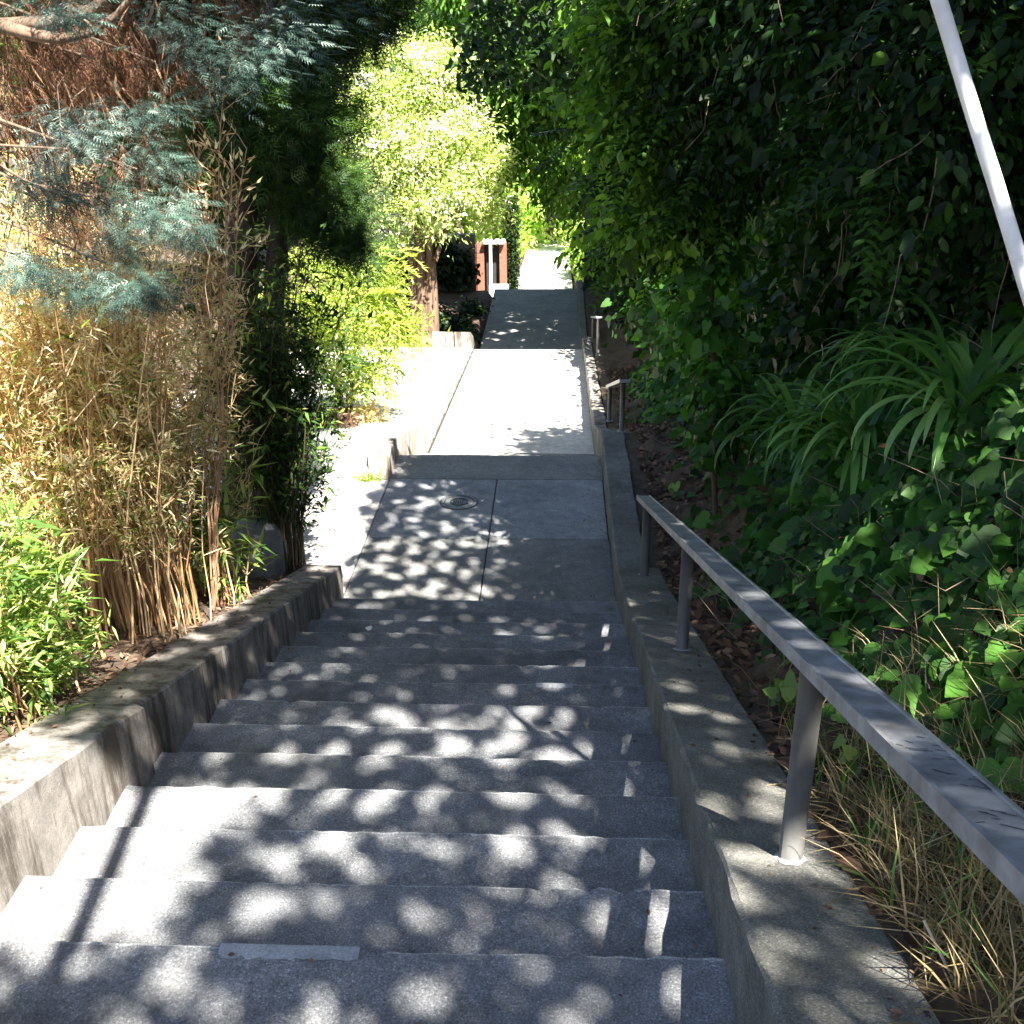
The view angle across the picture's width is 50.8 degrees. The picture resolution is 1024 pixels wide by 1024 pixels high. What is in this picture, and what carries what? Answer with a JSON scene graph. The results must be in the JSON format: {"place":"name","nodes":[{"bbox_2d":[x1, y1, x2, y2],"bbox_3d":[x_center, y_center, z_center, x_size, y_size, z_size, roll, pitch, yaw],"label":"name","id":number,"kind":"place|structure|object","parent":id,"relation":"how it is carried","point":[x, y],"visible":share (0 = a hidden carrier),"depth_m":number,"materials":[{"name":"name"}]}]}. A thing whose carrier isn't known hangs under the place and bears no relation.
{"place":"outdoors","nodes":[
{"label":"outdoors","id":0,"kind":"place"},
{"bbox_2d":[2,478,221,594],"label":"side pavement","id":1,"kind":"structure","parent":0,"point":[182,514],"depth_m":9.53,"materials":[{"name":"concrete"}]},
{"bbox_2d":[0,11,453,140],"label":"sky","id":2,"kind":"structure","parent":0,"point":[4,11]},
{"bbox_2d":[37,347,462,479],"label":"terrace paving","id":3,"kind":"structure","parent":0,"point":[353,457],"depth_m":13.89,"materials":[{"name":"concrete"}]},
{"bbox_2d":[185,507,377,592],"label":"side pavement","id":4,"kind":"structure","parent":0,"point":[338,536],"depth_m":9.09,"materials":[{"name":"concrete"}]},
{"bbox_2d":[286,480,388,507],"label":"side pavement","id":5,"kind":"structure","parent":0,"point":[354,493],"depth_m":9.98,"materials":[{"name":"concrete"}]},
{"bbox_2d":[350,469,385,482],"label":"weed tuft","id":6,"kind":"object","parent":5,"relation":"on","point":[369,477],"visible":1,"depth_m":10.26,"materials":[{"name":"yellow plant"}]},
{"bbox_2d":[0,137,1023,1023],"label":"ground","id":7,"kind":"structure","parent":0,"point":[614,353],"depth_m":6.05,"materials":[{"name":"soil"}]},
{"bbox_2d":[0,60,45,316],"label":"background tree","id":8,"kind":"object","parent":7,"relation":"on","point":[2,201],"visible":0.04,"depth_m":13.73,"materials":[{"name":"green plant"}]},
{"bbox_2d":[0,104,115,279],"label":"background tree","id":9,"kind":"object","parent":7,"relation":"on","point":[12,166],"visible":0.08,"depth_m":20.91,"materials":[{"name":"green plant"}]},
{"bbox_2d":[0,484,119,734],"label":"bamboo clump","id":10,"kind":"object","parent":7,"relation":"on","point":[25,636],"visible":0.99,"depth_m":3.97,"materials":[{"name":"green plant"}]},
{"bbox_2d":[0,143,144,658],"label":"bamboo clump","id":11,"kind":"object","parent":7,"relation":"on","point":[20,414],"visible":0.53,"depth_m":4.96,"materials":[{"name":"beige plant"}]},
{"bbox_2d":[0,188,183,596],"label":"bamboo clump","id":12,"kind":"object","parent":7,"relation":"on","point":[12,241],"visible":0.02,"depth_m":6.44,"materials":[{"name":"beige plant"}]},
{"bbox_2d":[0,136,241,643],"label":"bamboo clump","id":13,"kind":"object","parent":7,"relation":"on","point":[120,582],"visible":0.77,"depth_m":5.23,"materials":[{"name":"beige plant"}]},
{"bbox_2d":[0,182,249,624],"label":"bamboo clump","id":14,"kind":"object","parent":7,"relation":"on","point":[166,420],"visible":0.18,"depth_m":5.62,"materials":[{"name":"beige plant"}]},
{"bbox_2d":[1,196,269,600],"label":"bamboo clump","id":15,"kind":"object","parent":7,"relation":"on","point":[230,370],"visible":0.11,"depth_m":6.34,"materials":[{"name":"brown plant"}]},
{"bbox_2d":[0,567,298,739],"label":"bamboo litter","id":16,"kind":"object","parent":7,"relation":"on","point":[146,651],"visible":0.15,"depth_m":5.30,"materials":[{"name":"brown plant"}]},
{"bbox_2d":[0,564,343,914],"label":"retaining wall","id":17,"kind":"structure","parent":7,"relation":"on","point":[72,772],"depth_m":4.09,"materials":[{"name":"concrete"}]},
{"bbox_2d":[5,565,327,778],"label":"fallen leaves","id":18,"kind":"object","parent":17,"relation":"on","point":[30,731],"visible":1,"depth_m":4.85,"materials":[{"name":"brown plant"}]},
{"bbox_2d":[6,12,360,280],"bbox_3d":[-7.151,-8.321,22.952,6.784,8.162,8.312,15,29,30],"label":"background tree","id":19,"kind":"object","parent":7,"relation":"on","point":[108,171],"depth_m":21.60,"materials":[{"name":"green plant"}]},
{"bbox_2d":[91,383,304,607],"bbox_3d":[-1.912,-0.041,6.381,1.236,1.540,0.954,-13,27,-25],"label":"bamboo clump","id":20,"kind":"object","parent":7,"relation":"on","point":[225,582],"visible":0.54,"depth_m":6.45,"materials":[{"name":"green plant"}]},
{"bbox_2d":[166,56,262,611],"bbox_3d":[-1.467,-0.712,5.502,0.597,3.006,0.349,0,24,2],"label":"clump","id":21,"kind":"object","parent":7,"relation":"on","point":[214,581],"visible":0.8,"depth_m":5.32,"materials":[{"name":"brown plant"}]},
{"bbox_2d":[0,0,439,359],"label":"conifer tree","id":22,"kind":"object","parent":7,"relation":"on","point":[30,27],"visible":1,"depth_m":3.49,"materials":[{"name":"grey plant"}]},
{"bbox_2d":[0,0,442,530],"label":"conifer tree","id":23,"kind":"object","parent":7,"relation":"on","point":[312,180],"visible":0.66,"depth_m":7.63,"materials":[{"name":"green plant"}]},
{"bbox_2d":[223,515,290,579],"bbox_3d":[-1.846,0.337,7.765,0.453,0.635,0.426,0,24,2],"label":"boulder","id":24,"kind":"object","parent":7,"relation":"on","point":[272,537],"visible":0.35,"depth_m":7.58,"materials":[{"name":"stone"}]},
{"bbox_2d":[158,216,385,574],"bbox_3d":[-1.605,-0.725,7.734,1.805,2.762,1.509,-14,27,-26],"label":"bamboo clump","id":25,"kind":"object","parent":7,"relation":"on","point":[281,379],"visible":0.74,"depth_m":7.40,"materials":[{"name":"green plant"}]},
{"bbox_2d":[322,402,369,428],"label":"plant","id":26,"kind":"object","parent":7,"relation":"on","point":[345,418],"visible":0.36,"depth_m":12.33,"materials":[{"name":"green plant"}]},
{"bbox_2d":[258,231,450,422],"bbox_3d":[-2.020,-2.103,12.647,2.700,2.342,2.206,0,24,2],"label":"leafy shrub","id":27,"kind":"object","parent":7,"relation":"in","point":[384,319],"visible":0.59,"depth_m":12.43,"materials":[{"name":"green plant"}]},
{"bbox_2d":[288,11,440,270],"bbox_3d":[-6.179,-13.931,36.139,11.950,11.964,11.310,14,28,30],"label":"background tree","id":28,"kind":"object","parent":7,"relation":"on","point":[299,236],"depth_m":37.48,"materials":[{"name":"green plant"}]},
{"bbox_2d":[336,397,398,423],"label":"plant","id":29,"kind":"object","parent":7,"relation":"on","point":[364,411],"visible":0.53,"depth_m":12.99,"materials":[{"name":"brown plant"}]},
{"bbox_2d":[0,598,735,1023],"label":"concrete stairs","id":30,"kind":"structure","parent":7,"relation":"on","point":[426,856],"depth_m":3.45,"materials":[{"name":"grey concrete"}]},
{"bbox_2d":[40,618,695,1023],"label":"fallen leaves","id":31,"kind":"object","parent":30,"relation":"on","point":[504,766],"visible":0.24,"depth_m":3.06,"materials":[{"name":"brown plant"}]},
{"bbox_2d":[319,2,513,232],"bbox_3d":[-3.181,-9.485,27.595,6.000,8.110,5.546,18,30,35],"label":"background tree","id":32,"kind":"object","parent":7,"relation":"on","point":[357,85],"depth_m":26.80,"materials":[{"name":"green plant"}]},
{"bbox_2d":[368,348,472,477],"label":"retaining wall","id":33,"kind":"structure","parent":7,"relation":"on","point":[416,434],"depth_m":12.85,"materials":[{"name":"grey concrete"}]},
{"bbox_2d":[375,233,482,292],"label":"garden wall","id":34,"kind":"structure","parent":7,"relation":"on","point":[461,272],"depth_m":26.93,"materials":[{"name":"concrete"}]},
{"bbox_2d":[335,14,531,343],"bbox_3d":[-2.336,-6.437,21.586,5.448,6.473,4.009,0,24,2],"label":"tree","id":35,"kind":"object","parent":7,"relation":"on","point":[410,149],"visible":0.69,"depth_m":20.90,"materials":[{"name":"green plant"}]},
{"bbox_2d":[385,288,495,345],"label":"undergrowth shrub","id":36,"kind":"object","parent":7,"relation":"on","point":[452,320],"visible":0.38,"depth_m":23.98,"materials":[{"name":"green plant"}]},
{"bbox_2d":[432,332,454,346],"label":"retaining wall","id":37,"kind":"structure","parent":7,"relation":"on","point":[446,340],"depth_m":20.11,"materials":[{"name":"concrete"}]},
{"bbox_2d":[363,109,538,252],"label":"background tree","id":38,"kind":"object","parent":7,"relation":"on","point":[477,238],"visible":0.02,"depth_m":40.14,"materials":[{"name":"green plant"}]},
{"bbox_2d":[455,332,476,350],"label":"retaining wall","id":39,"kind":"structure","parent":7,"relation":"on","point":[464,339],"depth_m":20.13,"materials":[{"name":"concrete"}]},
{"bbox_2d":[419,106,514,232],"bbox_3d":[-1.596,-10.667,36.405,4.400,6.656,3.366,-11,26,-21],"label":"background tree","id":40,"kind":"object","parent":7,"relation":"on","point":[459,223],"visible":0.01,"depth_m":36.18,"materials":[{"name":"green plant"}]},
{"bbox_2d":[344,477,610,600],"bbox_3d":[-0.212,0.150,9.376,2.200,0.166,3.330,0,24,2],"label":"landing base","id":41,"kind":"object","parent":7,"relation":"on","point":[489,533],"visible":0.07,"depth_m":9.23,"materials":[{"name":"grey concrete"}]},
{"bbox_2d":[344,538,487,600],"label":"landing slab","id":42,"kind":"structure","parent":41,"relation":"on","point":[427,569],"depth_m":8.49,"materials":[{"name":"concrete"}]},
{"bbox_2d":[367,479,496,538],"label":"landing slab","id":43,"kind":"structure","parent":41,"relation":"on","point":[419,510],"depth_m":9.56,"materials":[{"name":"concrete"}]},
{"bbox_2d":[440,494,477,509],"bbox_3d":[-0.479,-0.093,9.756,0.352,0.006,0.352,0,24,2],"label":"meter cover","id":44,"kind":"object","parent":43,"relation":"on","point":[458,502],"visible":1,"depth_m":9.75,"materials":[{"name":"metal"}]},
{"bbox_2d":[375,455,602,481],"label":"landing slab","id":45,"kind":"structure","parent":41,"relation":"on","point":[487,467],"depth_m":10.56,"materials":[{"name":"concrete"}]},
{"bbox_2d":[367,461,611,598],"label":"fallen leaves","id":46,"kind":"object","parent":45,"relation":"on","point":[548,529],"visible":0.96,"depth_m":9.06,"materials":[{"name":"brown plant"}]},
{"bbox_2d":[480,539,614,601],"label":"landing slab","id":47,"kind":"structure","parent":41,"relation":"on","point":[559,571],"depth_m":8.45,"materials":[{"name":"concrete"}]},
{"bbox_2d":[489,480,607,539],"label":"landing slab","id":48,"kind":"structure","parent":41,"relation":"on","point":[537,509],"depth_m":9.56,"materials":[{"name":"concrete"}]},
{"bbox_2d":[476,239,508,296],"bbox_3d":[-0.865,-7.288,33.294,1.550,2.080,1.050,0,24,2],"label":"porch entrance","id":49,"kind":"object","parent":7,"relation":"on","point":[493,265],"visible":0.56,"depth_m":33.38,"materials":[{"name":"red brick"}]},
{"bbox_2d":[484,244,499,291],"bbox_3d":[-0.611,-7.437,33.715,0.480,2.000,0.060,0,24,2],"label":"door","id":50,"kind":"structure","parent":49,"relation":"in","point":[495,250],"depth_m":33.57,"materials":[{"name":"paint"}]},
{"bbox_2d":[414,453,595,455],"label":"concrete stairs","id":51,"kind":"structure","parent":7,"relation":"on","point":[501,454],"depth_m":12.39,"materials":[{"name":"grey concrete"}]},
{"bbox_2d":[497,194,530,288],"bbox_3d":[-0.026,-8.332,34.233,1.037,3.518,1.127,20,32,39],"label":"cypress tree","id":52,"kind":"object","parent":7,"relation":"on","point":[513,263],"visible":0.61,"depth_m":34.09,"materials":[{"name":"green plant"}]},
{"bbox_2d":[401,0,628,258],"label":"hanging branch tree","id":53,"kind":"object","parent":7,"relation":"on","point":[543,145],"visible":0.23,"depth_m":22.32,"materials":[{"name":"green plant"}]},
{"bbox_2d":[499,224,537,252],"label":"shrub","id":54,"kind":"object","parent":7,"relation":"on","point":[526,237],"visible":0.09,"depth_m":51.26,"materials":[{"name":"green plant"}]},
{"bbox_2d":[444,0,599,104],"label":"evergreen tree","id":55,"kind":"object","parent":7,"relation":"on","point":[538,80],"visible":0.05,"depth_m":15.97,"materials":[{"name":"green plant"}]},
{"bbox_2d":[480,289,579,349],"bbox_3d":[0.476,-4.367,24.697,2.070,0.150,6.000,0,24,2],"label":"landing","id":56,"kind":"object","parent":7,"relation":"on","point":[532,319],"visible":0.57,"depth_m":24.46,"materials":[{"name":"concrete"}]},
{"bbox_2d":[493,98,589,251],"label":"background tree","id":57,"kind":"object","parent":7,"relation":"on","point":[530,214],"visible":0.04,"depth_m":53.96,"materials":[{"name":"green plant"}]},
{"bbox_2d":[524,213,570,243],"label":"slatted fence","id":58,"kind":"object","parent":7,"relation":"on","point":[552,223],"visible":0.26,"depth_m":54.86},
{"bbox_2d":[560,220,575,243],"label":"shrub","id":59,"kind":"object","parent":7,"relation":"on","point":[567,230],"visible":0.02,"depth_m":51.64,"materials":[{"name":"green plant"}]},
{"bbox_2d":[562,243,581,274],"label":"shrub","id":60,"kind":"object","parent":7,"relation":"on","point":[571,263],"visible":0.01,"depth_m":42.61,"materials":[{"name":"green plant"}]},
{"bbox_2d":[560,211,590,288],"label":"ivy hedge","id":61,"kind":"object","parent":7,"relation":"on","point":[576,260],"visible":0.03,"depth_m":34.57,"materials":[{"name":"green plant"}]},
{"bbox_2d":[576,280,586,349],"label":"retaining wall","id":62,"kind":"structure","parent":7,"relation":"on","point":[581,313],"depth_m":24.20,"materials":[{"name":"concrete"}]},
{"bbox_2d":[590,316,601,356],"bbox_3d":[1.479,-3.212,19.074,0.100,1.296,3.109,0,24,2],"label":"handrail","id":63,"kind":"object","parent":7,"relation":"on","point":[598,334],"visible":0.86,"depth_m":17.79,"materials":[{"name":"metal"}]},
{"bbox_2d":[582,337,612,455],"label":"retaining wall","id":64,"kind":"structure","parent":7,"relation":"on","point":[597,415],"depth_m":14.91,"materials":[{"name":"concrete"}]},
{"bbox_2d":[606,379,629,431],"bbox_3d":[1.141,-1.182,11.877,0.106,1.460,2.812,0,24,2],"label":"handrail","id":65,"kind":"object","parent":7,"relation":"on","point":[622,383],"visible":0.97,"depth_m":10.64,"materials":[{"name":"metal"}]},
{"bbox_2d":[566,150,679,357],"bbox_3d":[2.549,-5.836,21.896,2.887,5.676,14.567,0,24,2],"label":"ivy hedge","id":66,"kind":"object","parent":7,"relation":"on","point":[621,316],"visible":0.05,"depth_m":18.54,"materials":[{"name":"green plant"}]},
{"bbox_2d":[601,200,812,390],"bbox_3d":[2.607,-2.600,13.197,2.797,3.895,7.626,0,24,2],"label":"ivy hedge","id":67,"kind":"object","parent":7,"relation":"on","point":[668,341],"visible":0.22,"depth_m":12.28,"materials":[{"name":"green plant"}]},
{"bbox_2d":[648,125,776,520],"bbox_3d":[1.406,-1.425,7.692,0.966,3.333,0.698,21,32,39],"label":"slim trunk tree","id":68,"kind":"object","parent":7,"relation":"on","point":[714,331],"visible":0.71,"depth_m":7.70,"materials":[{"name":"green plant"}]},
{"bbox_2d":[712,362,824,485],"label":"strap leaf plant","id":69,"kind":"object","parent":7,"relation":"on","point":[767,403],"visible":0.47,"depth_m":7.62,"materials":[{"name":"green plant"}]},
{"bbox_2d":[600,431,940,1023],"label":"retaining wall","id":70,"kind":"structure","parent":7,"relation":"on","point":[785,962],"depth_m":2.96,"materials":[{"name":"concrete"}]},
{"bbox_2d":[629,576,930,1018],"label":"fallen leaves","id":71,"kind":"object","parent":70,"relation":"on","point":[896,1011],"visible":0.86,"depth_m":3.54,"materials":[{"name":"brown plant"}]},
{"bbox_2d":[636,495,1023,904],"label":"handrail","id":72,"kind":"object","parent":70,"relation":"on","point":[977,812],"visible":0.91,"depth_m":2.31,"materials":[{"name":"metal"}]},
{"bbox_2d":[521,0,1023,344],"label":"arching tree","id":73,"kind":"object","parent":7,"relation":"on","point":[875,89],"visible":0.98,"depth_m":5.39,"materials":[{"name":"green plant"}]},
{"bbox_2d":[762,669,797,726],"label":"ivy sprig","id":74,"kind":"object","parent":7,"relation":"on","point":[782,691],"visible":0.64,"depth_m":3.92,"materials":[{"name":"green plant"}]},
{"bbox_2d":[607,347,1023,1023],"bbox_3d":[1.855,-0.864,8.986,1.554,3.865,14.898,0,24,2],"label":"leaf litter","id":75,"kind":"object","parent":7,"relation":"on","point":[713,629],"visible":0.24,"depth_m":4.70,"materials":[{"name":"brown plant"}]},
{"bbox_2d":[625,282,1023,843],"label":"ivy groundcover","id":76,"kind":"object","parent":7,"relation":"on","point":[907,498],"visible":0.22,"depth_m":4.53,"materials":[{"name":"green plant"}]},
{"bbox_2d":[699,329,1022,828],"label":"dead leaves on ivy","id":77,"kind":"object","parent":76,"relation":"on","point":[920,577],"visible":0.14,"depth_m":4.34,"materials":[{"name":"brown plant"}]},
{"bbox_2d":[659,165,1008,319],"bbox_3d":[4.095,-5.418,12.477,4.769,10.720,22.390,-2,24,-2],"label":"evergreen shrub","id":78,"kind":"object","parent":7,"relation":"on","point":[912,285],"depth_m":9.82,"materials":[{"name":"green plant"}]},
{"bbox_2d":[749,362,923,507],"bbox_3d":[2.016,-0.389,6.005,1.338,0.718,1.424,21,32,39],"label":"strap leaf plant","id":79,"kind":"object","parent":7,"relation":"on","point":[842,425],"visible":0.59,"depth_m":5.93,"materials":[{"name":"green plant"}]},
{"bbox_2d":[673,315,1023,839],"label":"dead stems","id":80,"kind":"object","parent":7,"relation":"on","point":[894,803],"depth_m":4.47,"materials":[{"name":"brown plant"}]},
{"bbox_2d":[828,709,891,782],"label":"ivy sprig","id":81,"kind":"object","parent":7,"relation":"on","point":[840,740],"visible":0.57,"depth_m":3.29,"materials":[{"name":"green plant"}]},
{"bbox_2d":[698,5,1023,401],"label":"ivy hedge","id":82,"kind":"object","parent":7,"relation":"on","point":[795,321],"visible":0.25,"depth_m":8.22,"materials":[{"name":"green plant"}]},
{"bbox_2d":[717,437,1023,1023],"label":"dry grass","id":83,"kind":"structure","parent":7,"relation":"on","point":[992,934],"depth_m":2.56,"materials":[{"name":"beige plant"}]},
{"bbox_2d":[795,316,960,412],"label":"strap leaf plant","id":84,"kind":"object","parent":7,"relation":"on","point":[907,351],"visible":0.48,"depth_m":6.75,"materials":[{"name":"green plant"}]},
{"bbox_2d":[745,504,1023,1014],"bbox_3d":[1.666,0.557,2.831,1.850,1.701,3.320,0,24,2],"label":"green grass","id":85,"kind":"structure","parent":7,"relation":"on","point":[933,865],"depth_m":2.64,"materials":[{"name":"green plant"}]},
{"bbox_2d":[814,290,1023,480],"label":"strap leaf plant","id":86,"kind":"object","parent":7,"relation":"on","point":[961,390],"visible":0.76,"depth_m":5.05,"materials":[{"name":"green plant"}]},
{"bbox_2d":[885,0,1023,368],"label":"ivy hedge","id":87,"kind":"object","parent":7,"relation":"on","point":[998,317],"visible":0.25,"depth_m":5.98,"materials":[{"name":"green plant"}]},
{"bbox_2d":[922,920,991,980],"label":"dry stalk","id":88,"kind":"object","parent":7,"relation":"on","point":[941,955],"visible":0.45,"depth_m":2.26,"materials":[{"name":"beige plant"}]},
{"bbox_2d":[930,0,1023,305],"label":"guy wire guard","id":89,"kind":"object","parent":7,"relation":"on","point":[979,132],"visible":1,"depth_m":2.23,"materials":[{"name":"white plastic"}]},
{"bbox_2d":[430,349,593,454],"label":"sloping path","id":90,"kind":"structure","parent":0,"point":[519,401],"depth_m":15.52,"materials":[{"name":"concrete"}]},
{"bbox_2d":[427,351,473,452],"bbox_3d":[-0.865,-1.805,16.650,0.140,0.835,7.170,0,24,2],"label":"path edge joint","id":91,"kind":"object","parent":90,"relation":"on","point":[442,421],"visible":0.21,"depth_m":15.54,"materials":[{"name":"grey concrete"}]},
{"bbox_2d":[516,241,572,288],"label":"path","id":92,"kind":"structure","parent":0,"point":[544,273],"depth_m":45.38,"materials":[{"name":"concrete"}]}
]}

